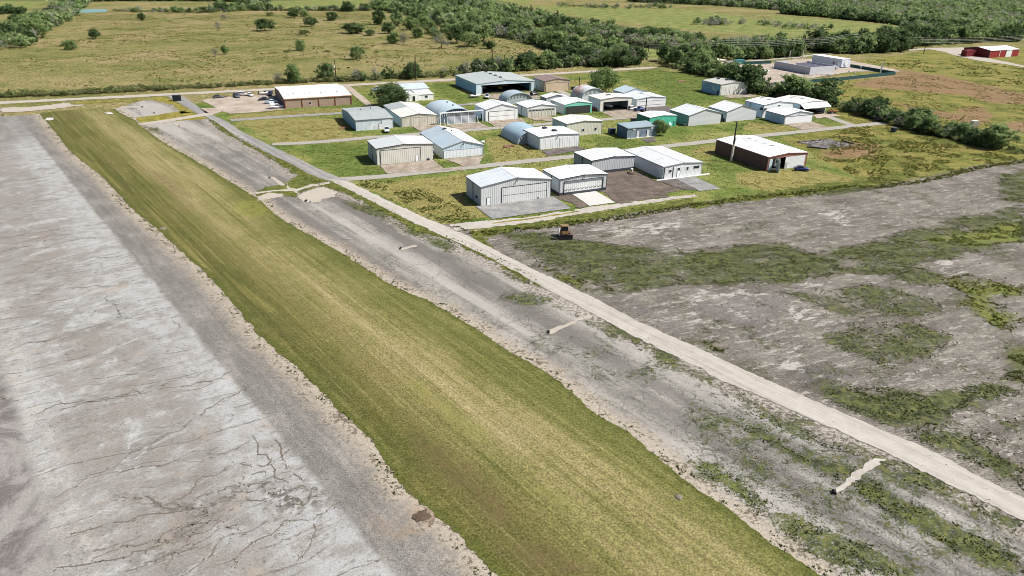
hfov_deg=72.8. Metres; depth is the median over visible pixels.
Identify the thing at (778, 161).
hangar door
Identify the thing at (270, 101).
pickup truck
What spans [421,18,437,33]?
tree
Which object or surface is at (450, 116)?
door leaf
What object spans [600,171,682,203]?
yard
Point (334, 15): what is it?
dark tree
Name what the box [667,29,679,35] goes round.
tree
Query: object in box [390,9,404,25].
tree
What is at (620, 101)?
hangar
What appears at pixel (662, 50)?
dark tree
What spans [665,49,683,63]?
dark tree
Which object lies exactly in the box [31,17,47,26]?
tree
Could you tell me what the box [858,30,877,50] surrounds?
tree
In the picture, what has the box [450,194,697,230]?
path
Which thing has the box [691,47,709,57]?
tree
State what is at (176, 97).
dumpster
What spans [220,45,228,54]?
tree
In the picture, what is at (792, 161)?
hangar door
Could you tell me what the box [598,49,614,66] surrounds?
tree
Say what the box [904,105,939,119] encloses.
tree
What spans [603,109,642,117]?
apron slab
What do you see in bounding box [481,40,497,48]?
dark tree
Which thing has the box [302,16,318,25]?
dark tree
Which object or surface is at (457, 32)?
dark tree
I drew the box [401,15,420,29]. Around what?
tree
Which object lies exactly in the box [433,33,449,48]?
bare tree
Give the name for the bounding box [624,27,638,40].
dark tree
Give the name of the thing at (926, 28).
dark tree
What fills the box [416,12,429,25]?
tree
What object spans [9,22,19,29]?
tree
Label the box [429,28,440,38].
tree
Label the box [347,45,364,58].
tree
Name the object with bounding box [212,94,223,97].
sedan
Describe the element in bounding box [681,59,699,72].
dark tree
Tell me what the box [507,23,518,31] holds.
tree
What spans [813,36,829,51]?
dark tree
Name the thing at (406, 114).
hangar
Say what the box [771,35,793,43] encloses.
tree
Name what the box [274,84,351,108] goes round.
workshop building
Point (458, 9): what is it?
tree
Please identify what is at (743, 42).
dark tree
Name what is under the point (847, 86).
field weeds
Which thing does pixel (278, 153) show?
asphalt road
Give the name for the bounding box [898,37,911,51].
dark tree
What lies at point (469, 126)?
apron slab
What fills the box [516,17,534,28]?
tree
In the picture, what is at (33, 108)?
path
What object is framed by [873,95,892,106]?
dark tree
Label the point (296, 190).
path
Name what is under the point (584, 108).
hangar door
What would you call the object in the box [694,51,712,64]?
tree
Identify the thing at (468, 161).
apron slab
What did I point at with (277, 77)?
bare tree
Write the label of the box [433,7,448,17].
dark tree
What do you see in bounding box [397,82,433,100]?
office building
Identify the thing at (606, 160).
hangar
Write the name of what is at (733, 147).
utility pole
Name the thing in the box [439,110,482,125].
door gantry
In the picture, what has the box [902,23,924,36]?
dark tree
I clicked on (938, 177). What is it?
verge weeds
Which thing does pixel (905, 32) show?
dark tree
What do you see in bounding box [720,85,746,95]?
hangar door
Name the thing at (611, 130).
dumpster
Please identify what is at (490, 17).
tree
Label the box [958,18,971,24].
dark tree
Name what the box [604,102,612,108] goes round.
aircraft
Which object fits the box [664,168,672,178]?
hangar door
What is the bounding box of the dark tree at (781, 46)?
[771,39,789,57]
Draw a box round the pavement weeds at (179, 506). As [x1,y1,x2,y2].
[34,398,313,572]
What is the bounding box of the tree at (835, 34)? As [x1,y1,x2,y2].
[829,31,843,37]
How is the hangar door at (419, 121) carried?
in the hangar at (406, 114)
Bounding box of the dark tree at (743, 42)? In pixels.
[738,40,749,46]
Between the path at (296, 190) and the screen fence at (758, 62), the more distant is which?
the screen fence at (758, 62)
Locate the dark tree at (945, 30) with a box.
[935,26,951,41]
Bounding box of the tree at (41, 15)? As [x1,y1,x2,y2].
[28,11,51,24]
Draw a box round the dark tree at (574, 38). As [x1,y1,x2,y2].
[568,36,580,41]
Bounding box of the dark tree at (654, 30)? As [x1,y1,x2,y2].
[641,26,659,34]
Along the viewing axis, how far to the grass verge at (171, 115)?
279.40 m
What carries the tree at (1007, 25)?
on the ground at (76, 70)
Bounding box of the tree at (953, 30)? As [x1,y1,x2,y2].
[945,26,958,43]
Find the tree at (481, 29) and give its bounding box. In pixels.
[472,22,494,40]
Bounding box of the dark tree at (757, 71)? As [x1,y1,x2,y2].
[727,62,772,92]
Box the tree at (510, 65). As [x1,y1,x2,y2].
[501,57,514,71]
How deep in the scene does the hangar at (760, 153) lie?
227.76 m
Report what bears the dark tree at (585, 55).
on the ground at (76, 70)
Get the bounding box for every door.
[381,147,420,164]
[382,120,390,128]
[402,116,435,126]
[444,148,481,158]
[487,197,490,204]
[489,110,514,120]
[502,183,546,202]
[528,108,554,116]
[540,136,578,149]
[546,82,568,91]
[564,178,602,194]
[565,105,590,114]
[636,98,665,107]
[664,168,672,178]
[673,164,700,177]
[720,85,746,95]
[768,159,772,170]
[776,159,780,172]
[784,115,811,123]
[784,155,804,167]
[800,102,830,109]
[1005,50,1012,56]
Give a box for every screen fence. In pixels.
[743,61,771,63]
[773,72,895,85]
[850,64,895,73]
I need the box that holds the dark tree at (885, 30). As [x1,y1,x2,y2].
[879,26,901,35]
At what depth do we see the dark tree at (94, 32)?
522.54 m
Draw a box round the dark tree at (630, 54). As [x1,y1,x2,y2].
[619,49,637,65]
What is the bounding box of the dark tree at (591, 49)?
[579,45,599,57]
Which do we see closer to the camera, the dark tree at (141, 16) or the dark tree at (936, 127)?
the dark tree at (936, 127)
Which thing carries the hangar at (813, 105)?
on the ground at (76, 70)
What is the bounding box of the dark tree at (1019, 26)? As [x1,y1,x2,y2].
[1000,21,1023,31]
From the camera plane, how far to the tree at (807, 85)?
333.96 m
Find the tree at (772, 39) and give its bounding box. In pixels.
[764,35,777,43]
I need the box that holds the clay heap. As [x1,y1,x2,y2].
[412,509,431,522]
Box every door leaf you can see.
[447,113,453,124]
[454,112,460,123]
[461,112,467,123]
[468,111,474,122]
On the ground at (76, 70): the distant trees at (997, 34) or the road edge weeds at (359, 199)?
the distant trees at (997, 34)
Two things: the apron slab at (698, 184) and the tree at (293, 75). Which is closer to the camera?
the apron slab at (698, 184)
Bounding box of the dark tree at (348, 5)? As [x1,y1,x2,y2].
[340,1,354,11]
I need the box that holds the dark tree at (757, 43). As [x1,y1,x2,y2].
[745,38,764,54]
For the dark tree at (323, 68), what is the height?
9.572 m
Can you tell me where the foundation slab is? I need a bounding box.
[798,139,852,147]
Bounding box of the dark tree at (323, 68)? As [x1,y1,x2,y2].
[313,61,334,77]
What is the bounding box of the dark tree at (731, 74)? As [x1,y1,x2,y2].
[726,67,754,80]
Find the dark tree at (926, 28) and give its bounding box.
[919,25,942,36]
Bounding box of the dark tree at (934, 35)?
[921,30,939,45]
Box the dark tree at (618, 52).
[607,44,630,66]
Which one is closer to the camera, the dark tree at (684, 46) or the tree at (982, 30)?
the dark tree at (684, 46)
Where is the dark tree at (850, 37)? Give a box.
[841,33,856,44]
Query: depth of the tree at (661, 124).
261.59 m
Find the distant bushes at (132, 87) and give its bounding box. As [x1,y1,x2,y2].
[0,4,1023,153]
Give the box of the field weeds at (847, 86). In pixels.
[837,75,1023,146]
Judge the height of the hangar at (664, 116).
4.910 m
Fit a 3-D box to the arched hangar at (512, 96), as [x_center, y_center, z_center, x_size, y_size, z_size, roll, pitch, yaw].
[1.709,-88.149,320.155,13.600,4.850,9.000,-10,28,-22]
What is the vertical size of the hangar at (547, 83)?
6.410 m
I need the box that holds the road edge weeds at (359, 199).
[209,119,537,284]
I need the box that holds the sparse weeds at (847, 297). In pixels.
[536,163,1023,494]
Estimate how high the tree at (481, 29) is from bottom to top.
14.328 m
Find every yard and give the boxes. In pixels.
[201,94,284,114]
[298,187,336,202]
[553,194,588,207]
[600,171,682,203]
[721,59,898,82]
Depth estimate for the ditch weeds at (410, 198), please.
189.87 m
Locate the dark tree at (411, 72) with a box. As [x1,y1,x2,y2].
[402,63,420,78]
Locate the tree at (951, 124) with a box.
[944,120,958,135]
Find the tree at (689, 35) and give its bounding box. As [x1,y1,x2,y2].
[683,31,695,41]
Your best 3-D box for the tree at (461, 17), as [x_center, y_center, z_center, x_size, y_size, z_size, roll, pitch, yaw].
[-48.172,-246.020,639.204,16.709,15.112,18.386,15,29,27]
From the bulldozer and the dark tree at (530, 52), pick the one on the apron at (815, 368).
the bulldozer
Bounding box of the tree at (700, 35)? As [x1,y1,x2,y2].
[694,29,706,42]
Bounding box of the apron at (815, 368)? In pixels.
[443,160,1023,496]
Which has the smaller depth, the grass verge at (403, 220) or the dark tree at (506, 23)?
the grass verge at (403, 220)
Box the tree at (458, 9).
[451,6,465,14]
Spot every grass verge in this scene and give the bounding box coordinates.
[73,96,191,113]
[136,111,206,122]
[212,121,302,175]
[256,162,347,198]
[346,190,540,286]
[468,197,694,249]
[687,169,916,208]
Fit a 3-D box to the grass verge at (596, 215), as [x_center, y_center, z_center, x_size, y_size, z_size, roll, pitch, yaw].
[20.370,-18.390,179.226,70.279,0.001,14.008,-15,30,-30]
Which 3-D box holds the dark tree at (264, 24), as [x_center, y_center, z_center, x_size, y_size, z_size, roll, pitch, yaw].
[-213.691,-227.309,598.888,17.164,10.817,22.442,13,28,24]
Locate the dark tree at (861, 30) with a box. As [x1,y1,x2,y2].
[856,28,873,36]
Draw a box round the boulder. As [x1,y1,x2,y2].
[674,494,682,499]
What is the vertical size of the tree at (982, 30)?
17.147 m
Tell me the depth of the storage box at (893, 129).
275.21 m
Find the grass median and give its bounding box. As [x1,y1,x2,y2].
[491,211,579,223]
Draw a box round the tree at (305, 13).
[301,9,309,16]
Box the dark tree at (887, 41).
[878,39,893,52]
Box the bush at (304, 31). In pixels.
[298,29,309,33]
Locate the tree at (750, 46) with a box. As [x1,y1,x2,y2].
[742,41,757,48]
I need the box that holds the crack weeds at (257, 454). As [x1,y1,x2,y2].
[1,156,826,575]
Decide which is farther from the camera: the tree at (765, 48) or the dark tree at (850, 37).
the dark tree at (850, 37)
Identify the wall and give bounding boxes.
[797,139,854,148]
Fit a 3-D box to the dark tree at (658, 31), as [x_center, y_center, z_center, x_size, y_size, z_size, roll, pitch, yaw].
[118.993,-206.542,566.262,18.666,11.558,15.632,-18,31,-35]
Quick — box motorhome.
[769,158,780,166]
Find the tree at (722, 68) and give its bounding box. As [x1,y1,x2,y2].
[719,60,741,77]
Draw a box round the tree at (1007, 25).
[1000,23,1016,29]
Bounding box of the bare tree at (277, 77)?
[272,72,282,80]
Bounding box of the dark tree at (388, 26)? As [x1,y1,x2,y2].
[380,22,396,33]
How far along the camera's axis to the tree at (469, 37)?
513.14 m
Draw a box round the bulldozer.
[558,224,572,239]
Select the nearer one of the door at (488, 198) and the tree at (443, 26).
the door at (488, 198)
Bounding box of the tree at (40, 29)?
[23,22,48,37]
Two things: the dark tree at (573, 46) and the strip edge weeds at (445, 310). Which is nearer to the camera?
the strip edge weeds at (445, 310)
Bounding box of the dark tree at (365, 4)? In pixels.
[359,3,371,8]
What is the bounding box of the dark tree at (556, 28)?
[549,25,565,32]
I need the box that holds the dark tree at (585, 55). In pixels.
[581,49,594,60]
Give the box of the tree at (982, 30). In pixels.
[972,22,992,41]
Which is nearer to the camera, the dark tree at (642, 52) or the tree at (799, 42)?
the dark tree at (642, 52)
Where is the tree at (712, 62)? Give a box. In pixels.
[707,58,722,69]
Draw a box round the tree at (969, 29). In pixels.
[958,21,983,41]
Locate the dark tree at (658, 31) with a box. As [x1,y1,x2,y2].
[652,27,667,35]
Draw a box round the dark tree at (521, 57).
[515,52,532,69]
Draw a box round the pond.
[79,9,106,12]
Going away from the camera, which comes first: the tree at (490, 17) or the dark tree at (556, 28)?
the dark tree at (556, 28)
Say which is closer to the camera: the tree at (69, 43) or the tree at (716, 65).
the tree at (716, 65)
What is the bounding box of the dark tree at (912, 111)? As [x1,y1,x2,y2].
[902,106,933,121]
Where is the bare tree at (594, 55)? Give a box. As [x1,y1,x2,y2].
[587,48,603,63]
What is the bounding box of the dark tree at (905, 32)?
[897,27,917,44]
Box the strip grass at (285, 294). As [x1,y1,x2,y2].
[135,152,738,572]
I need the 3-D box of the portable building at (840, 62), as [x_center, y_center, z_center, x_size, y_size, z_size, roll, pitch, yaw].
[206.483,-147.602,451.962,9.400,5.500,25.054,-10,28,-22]
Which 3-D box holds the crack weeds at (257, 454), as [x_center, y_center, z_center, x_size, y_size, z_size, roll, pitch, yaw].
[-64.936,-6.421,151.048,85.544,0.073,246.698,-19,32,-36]
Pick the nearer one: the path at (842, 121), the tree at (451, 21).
the path at (842, 121)
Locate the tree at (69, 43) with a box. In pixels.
[59,39,76,49]
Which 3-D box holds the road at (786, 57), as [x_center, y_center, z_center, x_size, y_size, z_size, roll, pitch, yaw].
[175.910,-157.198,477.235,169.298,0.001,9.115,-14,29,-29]
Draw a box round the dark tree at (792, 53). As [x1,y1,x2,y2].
[786,43,795,56]
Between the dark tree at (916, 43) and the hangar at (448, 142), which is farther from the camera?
the dark tree at (916, 43)
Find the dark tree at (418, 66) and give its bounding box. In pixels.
[406,61,420,73]
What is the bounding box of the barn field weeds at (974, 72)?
[867,60,1023,84]
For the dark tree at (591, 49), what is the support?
on the ground at (76, 70)
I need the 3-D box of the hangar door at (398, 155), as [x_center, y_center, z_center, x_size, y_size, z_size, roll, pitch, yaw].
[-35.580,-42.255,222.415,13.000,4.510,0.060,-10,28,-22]
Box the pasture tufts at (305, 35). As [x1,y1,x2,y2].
[0,12,616,91]
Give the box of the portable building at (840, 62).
[812,54,849,67]
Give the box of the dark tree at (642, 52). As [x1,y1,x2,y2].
[629,45,650,63]
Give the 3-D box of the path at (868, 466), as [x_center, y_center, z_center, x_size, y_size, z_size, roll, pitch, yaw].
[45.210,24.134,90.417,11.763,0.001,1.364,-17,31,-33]
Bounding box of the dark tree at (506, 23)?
[499,19,519,29]
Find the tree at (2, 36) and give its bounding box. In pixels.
[0,30,7,46]
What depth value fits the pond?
776.42 m
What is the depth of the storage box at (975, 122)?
287.86 m
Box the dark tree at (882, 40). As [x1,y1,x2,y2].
[875,33,901,52]
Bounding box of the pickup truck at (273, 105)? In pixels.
[269,102,283,108]
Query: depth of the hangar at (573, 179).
197.10 m
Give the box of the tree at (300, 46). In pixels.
[294,40,305,49]
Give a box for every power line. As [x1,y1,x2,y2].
[716,39,790,45]
[853,34,1023,42]
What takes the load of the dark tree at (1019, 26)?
on the ground at (76, 70)
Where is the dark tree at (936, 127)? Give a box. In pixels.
[915,118,941,134]
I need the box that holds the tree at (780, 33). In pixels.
[774,29,787,37]
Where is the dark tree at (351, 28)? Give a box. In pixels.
[340,22,365,33]
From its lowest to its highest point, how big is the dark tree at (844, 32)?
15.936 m
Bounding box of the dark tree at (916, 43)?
[911,34,923,48]
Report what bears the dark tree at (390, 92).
on the ground at (76, 70)
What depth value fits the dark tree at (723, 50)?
464.34 m
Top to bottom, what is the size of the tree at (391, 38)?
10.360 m
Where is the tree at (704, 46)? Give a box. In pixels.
[693,42,714,53]
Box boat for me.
[469,93,480,96]
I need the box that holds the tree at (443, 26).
[439,23,453,33]
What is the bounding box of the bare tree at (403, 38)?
[399,32,406,42]
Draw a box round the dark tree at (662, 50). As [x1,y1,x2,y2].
[656,42,674,59]
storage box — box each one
[890,127,897,131]
[970,120,978,125]
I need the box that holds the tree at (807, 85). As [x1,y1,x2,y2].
[773,73,815,95]
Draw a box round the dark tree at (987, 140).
[975,129,992,143]
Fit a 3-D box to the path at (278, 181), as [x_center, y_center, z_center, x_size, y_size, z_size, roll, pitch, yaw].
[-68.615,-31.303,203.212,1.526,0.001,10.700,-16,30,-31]
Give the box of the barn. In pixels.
[964,45,1019,57]
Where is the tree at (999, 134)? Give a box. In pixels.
[974,123,1023,148]
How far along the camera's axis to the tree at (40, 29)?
520.99 m
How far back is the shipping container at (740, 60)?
450.79 m
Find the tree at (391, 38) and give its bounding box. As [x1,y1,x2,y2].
[386,30,400,43]
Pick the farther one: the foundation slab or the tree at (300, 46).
the tree at (300, 46)
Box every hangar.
[341,106,393,130]
[366,135,433,164]
[383,101,436,126]
[419,125,483,158]
[425,100,468,123]
[455,71,534,93]
[465,167,551,205]
[475,99,518,121]
[498,90,532,103]
[500,119,533,144]
[515,99,556,116]
[523,126,579,149]
[533,74,569,91]
[542,164,607,195]
[550,96,591,114]
[552,114,601,135]
[570,84,603,100]
[573,147,635,172]
[588,92,632,111]
[613,85,646,93]
[621,91,666,107]
[624,146,709,180]
[636,110,677,126]
[670,103,721,125]
[701,77,746,95]
[708,100,757,121]
[715,135,808,172]
[745,96,793,117]
[765,106,812,123]
[777,95,830,113]
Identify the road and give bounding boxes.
[0,67,655,103]
[168,96,346,180]
[230,98,539,120]
[272,117,629,144]
[329,179,1023,519]
[339,122,888,180]
[722,53,833,62]
[909,47,1023,66]
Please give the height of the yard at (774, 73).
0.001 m
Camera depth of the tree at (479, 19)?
625.38 m
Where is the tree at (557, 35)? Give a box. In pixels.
[542,31,569,49]
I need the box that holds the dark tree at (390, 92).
[367,80,412,105]
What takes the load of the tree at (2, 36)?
on the ground at (76, 70)
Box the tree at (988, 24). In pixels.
[977,20,996,30]
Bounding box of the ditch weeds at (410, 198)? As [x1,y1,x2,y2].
[359,180,480,222]
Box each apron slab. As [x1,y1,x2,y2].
[380,160,461,173]
[412,124,446,130]
[446,155,484,166]
[447,122,488,129]
[476,196,569,218]
[481,92,539,98]
[487,118,525,126]
[527,116,551,121]
[542,146,584,155]
[573,191,614,205]
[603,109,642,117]
[640,106,672,111]
[641,137,655,141]
[660,179,696,189]
[676,176,720,190]
[725,93,755,97]
[786,122,828,129]
[813,113,839,117]
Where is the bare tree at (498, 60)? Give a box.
[493,57,502,71]
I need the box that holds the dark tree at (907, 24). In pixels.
[901,22,921,27]
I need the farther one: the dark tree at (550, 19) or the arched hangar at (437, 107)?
the dark tree at (550, 19)
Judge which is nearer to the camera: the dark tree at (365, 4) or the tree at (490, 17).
the tree at (490, 17)
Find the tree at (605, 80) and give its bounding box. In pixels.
[587,65,621,90]
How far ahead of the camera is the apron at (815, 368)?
140.33 m
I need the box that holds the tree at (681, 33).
[671,30,685,36]
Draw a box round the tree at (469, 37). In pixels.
[458,31,481,46]
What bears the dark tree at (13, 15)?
on the ground at (76, 70)
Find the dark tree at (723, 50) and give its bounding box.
[716,43,729,56]
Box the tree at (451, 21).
[444,17,459,25]
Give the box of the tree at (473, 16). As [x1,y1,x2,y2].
[467,12,483,22]
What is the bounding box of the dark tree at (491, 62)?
[485,58,496,70]
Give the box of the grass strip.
[40,109,820,575]
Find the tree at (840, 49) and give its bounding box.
[833,37,849,53]
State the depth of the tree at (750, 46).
478.82 m
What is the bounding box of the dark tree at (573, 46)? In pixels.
[563,40,583,55]
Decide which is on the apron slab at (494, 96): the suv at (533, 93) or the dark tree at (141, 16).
the suv at (533, 93)
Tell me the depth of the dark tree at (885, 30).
537.93 m
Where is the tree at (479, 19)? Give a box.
[474,15,485,24]
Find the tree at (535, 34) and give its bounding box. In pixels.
[527,28,540,43]
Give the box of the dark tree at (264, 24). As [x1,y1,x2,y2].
[254,18,277,30]
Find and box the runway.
[0,114,497,575]
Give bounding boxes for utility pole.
[730,121,751,160]
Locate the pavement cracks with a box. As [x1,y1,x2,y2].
[0,156,831,570]
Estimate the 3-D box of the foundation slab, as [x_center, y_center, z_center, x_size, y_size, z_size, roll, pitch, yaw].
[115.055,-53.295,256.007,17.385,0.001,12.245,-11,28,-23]
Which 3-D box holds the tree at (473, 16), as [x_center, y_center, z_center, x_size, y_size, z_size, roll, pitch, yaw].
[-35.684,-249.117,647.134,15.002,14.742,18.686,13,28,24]
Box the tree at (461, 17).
[450,13,466,26]
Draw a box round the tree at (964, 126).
[952,121,972,131]
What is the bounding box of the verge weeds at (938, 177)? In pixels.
[453,160,1023,235]
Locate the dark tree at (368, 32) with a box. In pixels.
[364,29,374,34]
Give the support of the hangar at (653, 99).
on the ground at (76, 70)
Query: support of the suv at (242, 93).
on the yard at (241, 104)
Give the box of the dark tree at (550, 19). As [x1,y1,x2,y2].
[544,14,558,26]
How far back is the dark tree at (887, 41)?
518.81 m
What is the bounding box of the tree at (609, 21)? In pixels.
[603,18,616,25]
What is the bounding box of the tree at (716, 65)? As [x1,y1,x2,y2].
[713,62,722,70]
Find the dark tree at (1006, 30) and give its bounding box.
[999,27,1018,40]
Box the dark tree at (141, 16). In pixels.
[136,12,145,20]
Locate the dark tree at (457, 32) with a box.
[443,23,468,42]
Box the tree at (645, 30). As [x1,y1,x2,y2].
[639,28,652,34]
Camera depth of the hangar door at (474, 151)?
230.64 m
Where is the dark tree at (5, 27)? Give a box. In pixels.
[0,22,12,34]
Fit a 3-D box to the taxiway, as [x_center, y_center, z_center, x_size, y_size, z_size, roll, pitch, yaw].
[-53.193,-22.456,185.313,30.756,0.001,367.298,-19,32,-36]
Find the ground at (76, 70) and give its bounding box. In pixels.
[0,0,1023,230]
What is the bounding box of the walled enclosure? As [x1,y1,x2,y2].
[772,60,834,74]
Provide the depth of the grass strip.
103.15 m
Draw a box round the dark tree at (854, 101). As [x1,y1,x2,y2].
[846,96,862,111]
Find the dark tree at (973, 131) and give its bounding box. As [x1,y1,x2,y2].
[963,128,979,142]
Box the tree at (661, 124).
[652,118,670,135]
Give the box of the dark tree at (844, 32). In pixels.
[838,29,858,39]
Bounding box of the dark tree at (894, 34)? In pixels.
[887,29,907,46]
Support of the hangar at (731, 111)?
on the ground at (76, 70)
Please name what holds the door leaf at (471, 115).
in the door gantry
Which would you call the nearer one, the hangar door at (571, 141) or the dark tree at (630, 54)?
the hangar door at (571, 141)
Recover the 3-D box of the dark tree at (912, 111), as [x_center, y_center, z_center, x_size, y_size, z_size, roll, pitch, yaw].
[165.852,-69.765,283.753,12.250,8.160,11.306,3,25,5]
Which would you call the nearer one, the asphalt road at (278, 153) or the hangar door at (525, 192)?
the hangar door at (525, 192)
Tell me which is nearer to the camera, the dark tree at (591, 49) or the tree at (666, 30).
the dark tree at (591, 49)
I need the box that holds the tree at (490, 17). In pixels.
[484,13,497,21]
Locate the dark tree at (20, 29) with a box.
[12,26,31,34]
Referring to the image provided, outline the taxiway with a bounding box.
[115,99,1023,575]
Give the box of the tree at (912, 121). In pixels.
[902,112,921,129]
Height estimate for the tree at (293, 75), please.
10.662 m
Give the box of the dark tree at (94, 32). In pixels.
[87,28,100,38]
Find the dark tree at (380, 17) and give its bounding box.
[371,9,385,24]
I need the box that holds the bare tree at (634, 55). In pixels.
[628,48,640,63]
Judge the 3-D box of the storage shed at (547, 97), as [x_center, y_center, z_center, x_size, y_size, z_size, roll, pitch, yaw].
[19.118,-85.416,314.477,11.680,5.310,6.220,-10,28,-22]
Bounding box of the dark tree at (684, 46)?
[677,44,692,51]
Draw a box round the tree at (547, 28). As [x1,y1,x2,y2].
[540,25,554,31]
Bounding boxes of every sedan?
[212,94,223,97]
[794,165,808,170]
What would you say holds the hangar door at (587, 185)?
in the hangar at (573, 179)
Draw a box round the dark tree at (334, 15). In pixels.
[325,11,338,20]
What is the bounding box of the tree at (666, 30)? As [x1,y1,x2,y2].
[660,25,672,32]
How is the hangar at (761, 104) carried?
on the ground at (76, 70)
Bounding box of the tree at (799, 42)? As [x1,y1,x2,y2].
[789,35,806,52]
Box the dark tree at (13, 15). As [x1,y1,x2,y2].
[7,13,20,21]
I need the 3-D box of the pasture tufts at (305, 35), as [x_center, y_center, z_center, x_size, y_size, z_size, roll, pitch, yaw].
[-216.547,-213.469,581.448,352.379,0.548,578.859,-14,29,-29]
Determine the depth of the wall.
256.60 m
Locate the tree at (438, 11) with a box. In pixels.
[432,6,443,18]
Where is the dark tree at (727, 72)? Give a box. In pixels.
[723,64,738,76]
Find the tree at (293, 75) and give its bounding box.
[283,62,302,82]
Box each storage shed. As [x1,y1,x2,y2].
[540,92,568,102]
[616,120,657,138]
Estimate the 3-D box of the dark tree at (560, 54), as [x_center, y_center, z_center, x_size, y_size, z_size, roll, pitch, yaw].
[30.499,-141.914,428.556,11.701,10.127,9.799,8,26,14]
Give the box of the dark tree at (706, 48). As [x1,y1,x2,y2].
[690,42,717,56]
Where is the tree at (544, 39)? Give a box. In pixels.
[541,32,554,47]
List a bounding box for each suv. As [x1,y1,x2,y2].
[238,91,247,95]
[530,91,539,95]
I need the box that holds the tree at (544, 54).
[536,49,557,67]
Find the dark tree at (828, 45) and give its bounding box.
[818,37,838,52]
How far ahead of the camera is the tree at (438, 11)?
693.87 m
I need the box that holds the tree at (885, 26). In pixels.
[876,23,899,32]
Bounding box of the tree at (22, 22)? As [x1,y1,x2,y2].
[17,17,39,36]
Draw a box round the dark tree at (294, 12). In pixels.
[287,7,304,16]
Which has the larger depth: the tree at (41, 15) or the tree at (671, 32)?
the tree at (41, 15)
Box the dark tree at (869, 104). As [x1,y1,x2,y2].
[856,98,892,113]
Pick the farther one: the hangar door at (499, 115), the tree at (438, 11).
the tree at (438, 11)
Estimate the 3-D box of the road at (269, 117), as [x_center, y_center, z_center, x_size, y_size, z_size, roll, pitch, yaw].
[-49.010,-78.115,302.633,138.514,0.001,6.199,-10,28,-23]
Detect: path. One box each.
[0,102,82,112]
[122,106,140,107]
[139,113,210,124]
[255,182,329,193]
[257,192,282,200]
[270,177,284,185]
[345,86,371,105]
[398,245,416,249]
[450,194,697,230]
[548,315,594,333]
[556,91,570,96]
[826,116,858,125]
[836,458,885,492]
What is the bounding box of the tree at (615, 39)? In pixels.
[602,35,623,47]
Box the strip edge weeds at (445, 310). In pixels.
[35,110,839,575]
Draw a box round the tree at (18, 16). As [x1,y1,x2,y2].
[9,12,29,22]
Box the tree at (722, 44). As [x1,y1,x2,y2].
[713,42,733,54]
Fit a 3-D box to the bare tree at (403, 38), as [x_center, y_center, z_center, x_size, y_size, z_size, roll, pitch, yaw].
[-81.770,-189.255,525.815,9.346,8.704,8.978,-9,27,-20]
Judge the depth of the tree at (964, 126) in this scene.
264.22 m
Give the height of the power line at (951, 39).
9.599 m
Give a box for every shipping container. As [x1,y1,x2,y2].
[734,59,744,63]
[961,49,977,56]
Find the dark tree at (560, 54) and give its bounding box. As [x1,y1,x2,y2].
[553,49,568,60]
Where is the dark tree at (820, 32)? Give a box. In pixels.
[798,27,832,44]
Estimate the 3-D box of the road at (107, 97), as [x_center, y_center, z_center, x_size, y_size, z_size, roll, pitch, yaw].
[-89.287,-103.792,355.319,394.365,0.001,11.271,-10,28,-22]
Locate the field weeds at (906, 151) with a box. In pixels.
[823,125,1023,184]
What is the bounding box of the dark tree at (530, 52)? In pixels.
[524,50,538,64]
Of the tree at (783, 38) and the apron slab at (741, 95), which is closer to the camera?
the apron slab at (741, 95)
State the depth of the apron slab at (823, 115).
303.21 m
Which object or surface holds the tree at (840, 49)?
on the ground at (76, 70)
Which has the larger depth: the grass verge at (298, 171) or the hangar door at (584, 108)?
the hangar door at (584, 108)
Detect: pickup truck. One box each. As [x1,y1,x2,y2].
[264,99,277,103]
[269,102,283,108]
[384,126,389,132]
[633,106,644,110]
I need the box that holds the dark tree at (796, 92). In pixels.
[786,84,805,95]
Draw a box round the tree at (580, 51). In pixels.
[576,44,594,55]
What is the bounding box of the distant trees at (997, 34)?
[0,0,1023,147]
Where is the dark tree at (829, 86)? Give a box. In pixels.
[811,77,845,100]
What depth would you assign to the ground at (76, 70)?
378.12 m
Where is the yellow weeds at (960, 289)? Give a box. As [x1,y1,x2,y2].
[539,220,1023,377]
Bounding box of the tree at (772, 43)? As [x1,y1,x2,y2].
[769,39,785,52]
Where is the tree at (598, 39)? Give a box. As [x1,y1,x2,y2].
[586,31,603,46]
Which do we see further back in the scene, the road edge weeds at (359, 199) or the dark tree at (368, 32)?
the dark tree at (368, 32)
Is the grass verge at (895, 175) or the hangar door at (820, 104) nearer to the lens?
the grass verge at (895, 175)
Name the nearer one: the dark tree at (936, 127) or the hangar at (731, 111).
the dark tree at (936, 127)
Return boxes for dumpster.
[172,95,180,100]
[608,128,615,133]
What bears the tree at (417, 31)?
on the ground at (76, 70)
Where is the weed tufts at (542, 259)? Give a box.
[144,127,1023,575]
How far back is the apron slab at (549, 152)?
240.60 m
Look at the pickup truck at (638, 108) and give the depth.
305.33 m
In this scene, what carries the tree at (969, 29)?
on the ground at (76, 70)
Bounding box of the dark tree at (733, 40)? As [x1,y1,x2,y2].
[720,38,739,46]
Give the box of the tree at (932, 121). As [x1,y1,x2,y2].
[917,113,941,133]
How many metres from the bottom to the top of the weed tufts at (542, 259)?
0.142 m
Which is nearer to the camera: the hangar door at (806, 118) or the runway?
the runway
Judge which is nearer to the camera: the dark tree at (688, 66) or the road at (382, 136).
the road at (382, 136)
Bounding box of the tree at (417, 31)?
[411,26,423,36]
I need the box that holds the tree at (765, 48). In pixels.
[758,41,772,58]
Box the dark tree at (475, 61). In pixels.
[470,58,482,71]
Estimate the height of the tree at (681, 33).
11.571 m
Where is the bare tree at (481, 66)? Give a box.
[470,59,492,69]

